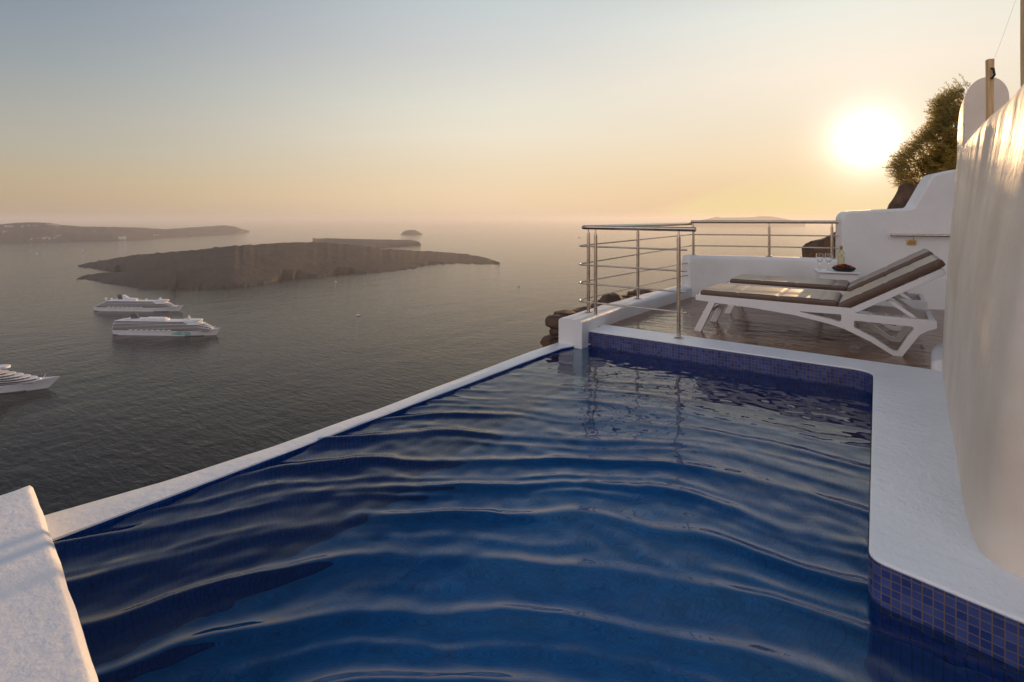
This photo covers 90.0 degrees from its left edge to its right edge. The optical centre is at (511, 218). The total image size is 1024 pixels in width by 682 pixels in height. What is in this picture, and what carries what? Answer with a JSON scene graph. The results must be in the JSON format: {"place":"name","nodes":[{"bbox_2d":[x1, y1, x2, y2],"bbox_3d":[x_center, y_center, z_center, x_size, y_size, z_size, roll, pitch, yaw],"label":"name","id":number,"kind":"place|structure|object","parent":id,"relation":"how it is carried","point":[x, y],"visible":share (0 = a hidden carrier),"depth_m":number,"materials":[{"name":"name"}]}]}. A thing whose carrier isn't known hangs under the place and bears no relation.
{"place":"outdoors","nodes":[
{"label":"outdoors","id":0,"kind":"place"},
{"bbox_2d":[0,222,249,242],"bbox_3d":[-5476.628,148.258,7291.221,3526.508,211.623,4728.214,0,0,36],"label":"island","id":1,"kind":"structure","parent":0,"point":[16,233],"depth_m":6130.32,"materials":[{"name":"grey stone"}]},
{"bbox_2d":[2,223,157,239],"bbox_3d":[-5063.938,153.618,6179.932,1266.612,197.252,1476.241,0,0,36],"label":"village","id":2,"kind":"object","parent":1,"relation":"on","point":[121,238],"visible":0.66,"depth_m":5988.14,"materials":[{"name":"white"}]},
{"bbox_2d":[77,242,499,289],"bbox_3d":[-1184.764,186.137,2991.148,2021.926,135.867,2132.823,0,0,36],"label":"island","id":3,"kind":"structure","parent":0,"point":[234,266],"depth_m":2257.19,"materials":[{"name":"stone"}]},
{"bbox_2d":[313,238,420,247],"bbox_3d":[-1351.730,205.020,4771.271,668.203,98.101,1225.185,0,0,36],"label":"island","id":4,"kind":"structure","parent":0,"point":[377,243],"depth_m":4513.19,"materials":[{"name":"stone"}]},
{"bbox_2d":[401,230,421,234],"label":"island","id":5,"kind":"structure","parent":0,"point":[411,232],"depth_m":8144.99,"materials":[{"name":"grey stone"}]},
{"bbox_2d":[0,220,835,514],"bbox_3d":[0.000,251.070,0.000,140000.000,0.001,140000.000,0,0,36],"label":"sea","id":6,"kind":"structure","parent":0,"point":[106,414],"depth_m":1102.16,"materials":[{"name":"black liquid"}]},
{"bbox_2d":[0,364,59,393],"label":"cruise ship","id":7,"kind":"object","parent":6,"relation":"on","point":[12,382],"visible":0.97,"depth_m":745.59},
{"bbox_2d":[93,294,182,311],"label":"cruise ship","id":8,"kind":"object","parent":6,"relation":"on","point":[123,303],"visible":0.98,"depth_m":1390.29},
{"bbox_2d":[112,312,219,335],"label":"cruise ship","id":9,"kind":"object","parent":6,"relation":"on","point":[134,324],"visible":1,"depth_m":1103.08,"materials":[{"name":"white paint"}]},
{"bbox_2d":[0,0,1019,220],"label":"sky","id":10,"kind":"structure","parent":0,"point":[111,110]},
{"bbox_2d":[691,216,804,225],"bbox_3d":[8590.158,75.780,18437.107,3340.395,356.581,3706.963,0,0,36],"label":"island","id":11,"kind":"structure","parent":0,"point":[742,224],"depth_m":18056.78,"materials":[{"name":"stone"}]},
{"bbox_2d":[610,297,944,368],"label":"terrace floor","id":12,"kind":"structure","parent":0,"point":[754,326],"depth_m":4.96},
{"bbox_2d":[559,285,691,348],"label":"kerb wall","id":13,"kind":"structure","parent":12,"relation":"on","point":[575,329],"depth_m":5.31,"materials":[{"name":"white paint"}]},
{"bbox_2d":[579,222,695,338],"bbox_3d":[1.930,0.559,5.968,1.202,1.021,2.826,0,0,36],"label":"steel railing","id":14,"kind":"object","parent":13,"relation":"on","point":[651,227],"visible":0.94,"depth_m":5.07,"materials":[{"name":"silver metal"}]},
{"bbox_2d":[682,254,836,296],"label":"wall","id":15,"kind":"structure","parent":12,"relation":"on","point":[704,272],"depth_m":7.03,"materials":[{"name":"white paint"}]},
{"bbox_2d":[690,220,837,258],"bbox_3d":[3.425,0.269,6.974,1.887,0.496,0.165,0,0,21],"label":"wall railing","id":16,"kind":"object","parent":15,"relation":"on","point":[769,235],"depth_m":6.97,"materials":[{"name":"metal"}]},
{"bbox_2d":[694,255,945,356],"bbox_3d":[2.726,0.699,4.705,1.894,0.786,0.620,0,0,36],"label":"sun lounger","id":17,"kind":"object","parent":12,"relation":"on","point":[847,307],"visible":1,"depth_m":4.39,"materials":[{"name":"white plastic"}]},
{"bbox_2d":[724,248,933,330],"bbox_3d":[3.406,0.699,5.631,1.894,0.786,0.620,0,0,36],"label":"sun lounger","id":18,"kind":"object","parent":12,"relation":"on","point":[912,300],"visible":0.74,"depth_m":5.39,"materials":[{"name":"brown fabric"}]},
{"bbox_2d":[813,268,860,312],"bbox_3d":[3.902,0.856,6.162,0.430,0.472,0.400,0,0,23],"label":"side table","id":19,"kind":"object","parent":12,"relation":"on","point":[834,275],"visible":0.42,"depth_m":6.01,"materials":[{"name":"white plastic"}]},
{"bbox_2d":[816,253,823,269],"bbox_3d":[3.727,0.517,6.202,0.082,0.205,0.082,0,0,36],"label":"wine glass","id":20,"kind":"object","parent":19,"relation":"on","point":[819,257],"visible":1,"depth_m":6.18,"materials":[{"name":"white"}]},
{"bbox_2d":[825,253,832,270],"bbox_3d":[3.817,0.517,6.173,0.082,0.205,0.082,0,0,36],"label":"wine glass","id":21,"kind":"object","parent":19,"relation":"on","point":[828,257],"visible":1,"depth_m":6.15,"materials":[{"name":"white"}]},
{"bbox_2d":[837,245,844,264],"bbox_3d":[3.991,0.471,6.209,0.077,0.297,0.077,0,0,36],"label":"wine bottle","id":22,"kind":"object","parent":19,"relation":"on","point":[840,257],"visible":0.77,"depth_m":6.19,"materials":[{"name":"yellow glass"}]},
{"bbox_2d":[832,264,855,271],"bbox_3d":[3.920,0.574,6.050,0.239,0.090,0.183,0,0,36],"label":"flower bowl","id":23,"kind":"object","parent":19,"relation":"on","point":[843,268],"visible":1,"depth_m":6.00,"materials":[{"name":"wicker"}]},
{"bbox_2d":[836,169,955,309],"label":"back wall","id":24,"kind":"structure","parent":12,"relation":"on","point":[867,241],"depth_m":6.28,"materials":[{"name":"white paint"}]},
{"bbox_2d":[890,234,949,244],"bbox_3d":[4.976,0.249,6.185,0.696,0.135,0.079,0,0,18],"label":"wall handrail","id":25,"kind":"object","parent":24,"relation":"attached to","point":[911,242],"depth_m":6.19,"materials":[{"name":"metal"}]},
{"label":"cliff","id":26,"kind":"structure","parent":0,"visible":0},
{"bbox_2d":[0,485,98,681],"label":"parapet","id":27,"kind":"structure","parent":26,"relation":"on","point":[42,638],"depth_m":1.41,"materials":[{"name":"white paint"}]},
{"bbox_2d":[44,325,1023,670],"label":"swimming pool","id":28,"kind":"structure","parent":26,"relation":"on","point":[932,565],"depth_m":2.14,"materials":[{"name":"blue tile"}]},
{"bbox_2d":[53,346,1023,681],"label":"pool water","id":29,"kind":"structure","parent":28,"relation":"in","point":[587,514],"depth_m":1.86,"materials":[{"name":"blue liquid"}]},
{"bbox_2d":[931,77,1023,577],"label":"side wall","id":30,"kind":"structure","parent":28,"relation":"on","point":[977,357],"depth_m":1.90,"materials":[{"name":"paint"}]},
{"bbox_2d":[985,59,995,120],"bbox_3d":[2.954,-0.758,3.156,0.034,0.460,0.060,0,0,14],"label":"wooden post","id":31,"kind":"object","parent":30,"relation":"on","point":[990,74],"visible":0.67,"depth_m":3.16,"materials":[{"name":"brown wood"}]},
{"bbox_2d":[1020,0,1023,86],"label":"wooden post","id":32,"kind":"object","parent":30,"relation":"on","point":[1021,42],"visible":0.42,"depth_m":2.72,"materials":[{"name":"brown wood"}]},
{"bbox_2d":[540,289,653,346],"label":"stone wall","id":33,"kind":"structure","parent":26,"relation":"on","point":[552,324],"depth_m":5.19,"materials":[{"name":"stone"}]},
{"bbox_2d":[600,293,622,302],"bbox_3d":[1.181,0.977,6.080,0.294,0.203,0.308,0,0,-6],"label":"boulder","id":34,"kind":"object","parent":33,"relation":"on","point":[610,297],"visible":0.48,"depth_m":5.97,"materials":[{"name":"brown stone"}]},
{"bbox_2d":[802,231,835,257],"bbox_3d":[4.959,0.689,7.642,1.149,1.146,0.823,0,0,36],"label":"boulder","id":35,"kind":"object","parent":26,"relation":"on","point":[812,252],"visible":0.12,"depth_m":7.61,"materials":[{"name":"brown stone"}]},
{"bbox_2d":[887,183,916,208],"bbox_3d":[5.754,-0.048,7.102,0.926,0.915,0.752,0,0,36],"label":"boulder","id":36,"kind":"object","parent":26,"relation":"on","point":[903,195],"visible":0.07,"depth_m":7.14,"materials":[{"name":"brown stone"}]},
{"bbox_2d":[882,73,970,187],"bbox_3d":[6.115,-0.936,7.285,1.419,2.050,1.513,0,0,36],"label":"shrub","id":37,"kind":"object","parent":36,"relation":"on","point":[943,131],"visible":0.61,"depth_m":7.18,"materials":[{"name":"green plant"}]}
]}

